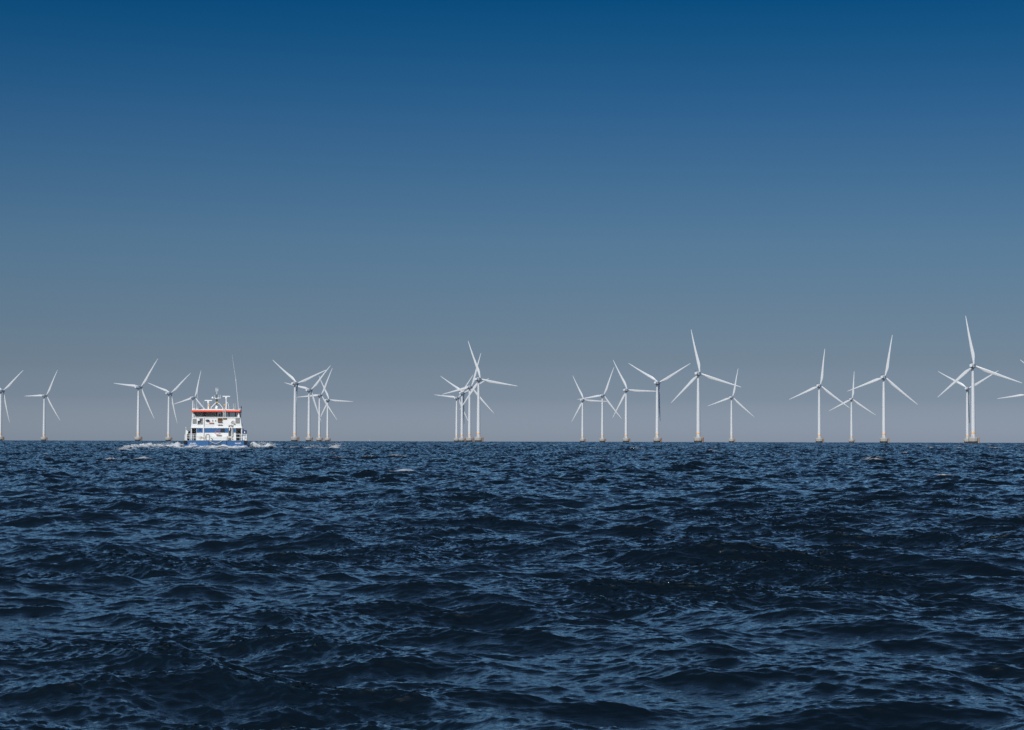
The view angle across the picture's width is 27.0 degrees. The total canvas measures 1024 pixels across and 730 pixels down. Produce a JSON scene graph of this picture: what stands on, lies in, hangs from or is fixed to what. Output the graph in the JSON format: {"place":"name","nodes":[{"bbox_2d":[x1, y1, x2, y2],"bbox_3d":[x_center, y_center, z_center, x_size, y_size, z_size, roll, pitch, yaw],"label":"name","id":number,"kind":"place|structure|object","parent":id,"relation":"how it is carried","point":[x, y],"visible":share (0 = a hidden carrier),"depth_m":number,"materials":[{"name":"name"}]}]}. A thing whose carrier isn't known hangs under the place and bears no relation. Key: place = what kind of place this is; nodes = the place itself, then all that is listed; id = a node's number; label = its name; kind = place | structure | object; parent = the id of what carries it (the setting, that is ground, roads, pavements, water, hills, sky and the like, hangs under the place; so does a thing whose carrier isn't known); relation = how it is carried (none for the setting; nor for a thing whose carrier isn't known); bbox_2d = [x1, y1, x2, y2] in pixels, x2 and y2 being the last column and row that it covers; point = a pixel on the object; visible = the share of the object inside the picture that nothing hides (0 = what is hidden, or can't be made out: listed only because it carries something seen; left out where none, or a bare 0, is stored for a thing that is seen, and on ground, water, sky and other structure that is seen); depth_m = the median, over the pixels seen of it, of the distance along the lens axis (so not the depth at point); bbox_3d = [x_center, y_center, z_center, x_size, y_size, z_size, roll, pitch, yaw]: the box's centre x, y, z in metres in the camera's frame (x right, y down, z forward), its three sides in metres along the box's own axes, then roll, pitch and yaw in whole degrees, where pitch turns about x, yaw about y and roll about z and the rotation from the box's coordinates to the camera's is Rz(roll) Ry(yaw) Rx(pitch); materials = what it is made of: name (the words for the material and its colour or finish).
{"place":"outdoors","nodes":[
{"label":"outdoors","id":0,"kind":"place"},
{"bbox_2d":[0,440,1023,729],"bbox_3d":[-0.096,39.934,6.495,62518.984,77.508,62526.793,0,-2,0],"label":"sea water","id":1,"kind":"structure","parent":0,"point":[596,586],"depth_m":22.93,"materials":[{"name":"blue liquid"}]},
{"bbox_2d":[0,373,19,439],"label":"wind turbine","id":2,"kind":"object","parent":1,"relation":"in","point":[3,391],"visible":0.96,"depth_m":2933.50,"materials":[{"name":"metal"}]},
{"bbox_2d":[30,372,59,440],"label":"wind turbine","id":3,"kind":"object","parent":1,"relation":"in","point":[43,437],"visible":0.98,"depth_m":3256.25,"materials":[{"name":"metal"}]},
{"bbox_2d":[114,359,157,440],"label":"wind turbine","id":4,"kind":"object","parent":1,"relation":"in","point":[138,438],"visible":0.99,"depth_m":2719.79,"materials":[{"name":"metal"}]},
{"bbox_2d":[149,374,189,440],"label":"wind turbine","id":5,"kind":"object","parent":1,"relation":"in","point":[168,437],"visible":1,"depth_m":3065.30,"materials":[{"name":"metal"}]},
{"bbox_2d":[175,372,204,438],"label":"wind turbine","id":6,"kind":"object","parent":1,"relation":"in","point":[192,397],"visible":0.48,"depth_m":3376.63,"materials":[{"name":"metal"}]},
{"bbox_2d":[184,357,247,447],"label":"crew ship","id":7,"kind":"object","parent":1,"relation":"on","point":[209,427],"visible":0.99,"depth_m":382.86,"materials":[{"name":"white metal"}]},
{"bbox_2d":[121,442,337,448],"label":"wake foam","id":8,"kind":"object","parent":1,"relation":"on","point":[251,444],"visible":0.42,"depth_m":376.10,"materials":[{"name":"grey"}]},
{"bbox_2d":[274,361,327,440],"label":"wind turbine","id":9,"kind":"object","parent":1,"relation":"in","point":[294,437],"visible":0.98,"depth_m":2520.32,"materials":[{"name":"metal"}]},
{"bbox_2d":[284,365,330,440],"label":"wind turbine","id":10,"kind":"object","parent":1,"relation":"in","point":[308,390],"visible":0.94,"depth_m":2855.43,"materials":[{"name":"metal"}]},
{"bbox_2d":[301,370,335,440],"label":"wind turbine","id":11,"kind":"object","parent":1,"relation":"in","point":[318,438],"visible":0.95,"depth_m":3178.27,"materials":[{"name":"metal"}]},
{"bbox_2d":[319,377,352,440],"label":"wind turbine","id":12,"kind":"object","parent":1,"relation":"in","point":[327,438],"visible":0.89,"depth_m":3537.63,"materials":[{"name":"metal"}]},
{"bbox_2d":[438,377,471,441],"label":"wind turbine","id":13,"kind":"object","parent":1,"relation":"in","point":[456,438],"visible":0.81,"depth_m":3354.93,"materials":[{"name":"metal"}]},
{"bbox_2d":[442,377,488,441],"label":"wind turbine","id":14,"kind":"object","parent":1,"relation":"in","point":[462,393],"visible":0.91,"depth_m":3007.17,"materials":[{"name":"metal"}]},
{"bbox_2d":[444,354,493,441],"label":"wind turbine","id":15,"kind":"object","parent":1,"relation":"in","point":[469,439],"visible":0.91,"depth_m":2678.60,"materials":[{"name":"metal"}]},
{"bbox_2d":[460,341,515,441],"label":"wind turbine","id":16,"kind":"object","parent":1,"relation":"in","point":[477,438],"visible":0.99,"depth_m":2331.81,"materials":[{"name":"metal"}]},
{"bbox_2d":[572,377,606,441],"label":"wind turbine","id":17,"kind":"object","parent":1,"relation":"in","point":[582,439],"visible":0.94,"depth_m":3485.89,"materials":[{"name":"metal"}]},
{"bbox_2d":[577,368,621,441],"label":"wind turbine","id":18,"kind":"object","parent":1,"relation":"in","point":[602,439],"visible":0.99,"depth_m":3144.43,"materials":[{"name":"metal"}]},
{"bbox_2d":[613,360,655,441],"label":"wind turbine","id":19,"kind":"object","parent":1,"relation":"in","point":[626,439],"visible":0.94,"depth_m":2805.53,"materials":[{"name":"metal"}]},
{"bbox_2d":[630,364,688,441],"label":"wind turbine","id":20,"kind":"object","parent":1,"relation":"in","point":[657,438],"visible":0.97,"depth_m":2455.71,"materials":[{"name":"metal"}]},
{"bbox_2d":[671,330,739,441],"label":"wind turbine","id":21,"kind":"object","parent":1,"relation":"in","point":[697,438],"visible":0.98,"depth_m":2117.99,"materials":[{"name":"metal"}]},
{"bbox_2d":[708,371,753,441],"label":"wind turbine","id":22,"kind":"object","parent":1,"relation":"in","point":[731,439],"visible":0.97,"depth_m":3252.31,"materials":[{"name":"metal"}]},
{"bbox_2d":[789,350,847,442],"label":"wind turbine","id":23,"kind":"object","parent":1,"relation":"in","point":[819,439],"visible":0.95,"depth_m":2566.80,"materials":[{"name":"metal"}]},
{"bbox_2d":[829,377,874,441],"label":"wind turbine","id":24,"kind":"object","parent":1,"relation":"in","point":[851,439],"visible":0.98,"depth_m":3370.22,"materials":[{"name":"metal"}]},
{"bbox_2d":[849,338,917,442],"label":"wind turbine","id":25,"kind":"object","parent":1,"relation":"in","point":[884,439],"visible":0.98,"depth_m":2225.03,"materials":[{"name":"metal"}]},
{"bbox_2d":[938,370,998,442],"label":"wind turbine","id":26,"kind":"object","parent":1,"relation":"in","point":[967,412],"visible":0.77,"depth_m":2692.41,"materials":[{"name":"metal"}]},
{"bbox_2d":[937,319,1020,442],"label":"wind turbine","id":27,"kind":"object","parent":1,"relation":"in","point":[973,439],"visible":0.97,"depth_m":1883.37,"materials":[{"name":"metal"}]},
{"bbox_2d":[997,394,1023,398],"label":"wind turbine","id":28,"kind":"object","parent":1,"relation":"in","point":[1018,395],"visible":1,"depth_m":3041.77,"materials":[{"name":"metal"}]},
{"bbox_2d":[0,0,1023,442],"label":"sky","id":29,"kind":"structure","parent":0,"point":[371,191],"materials":[{"name":"blue"}]}
]}

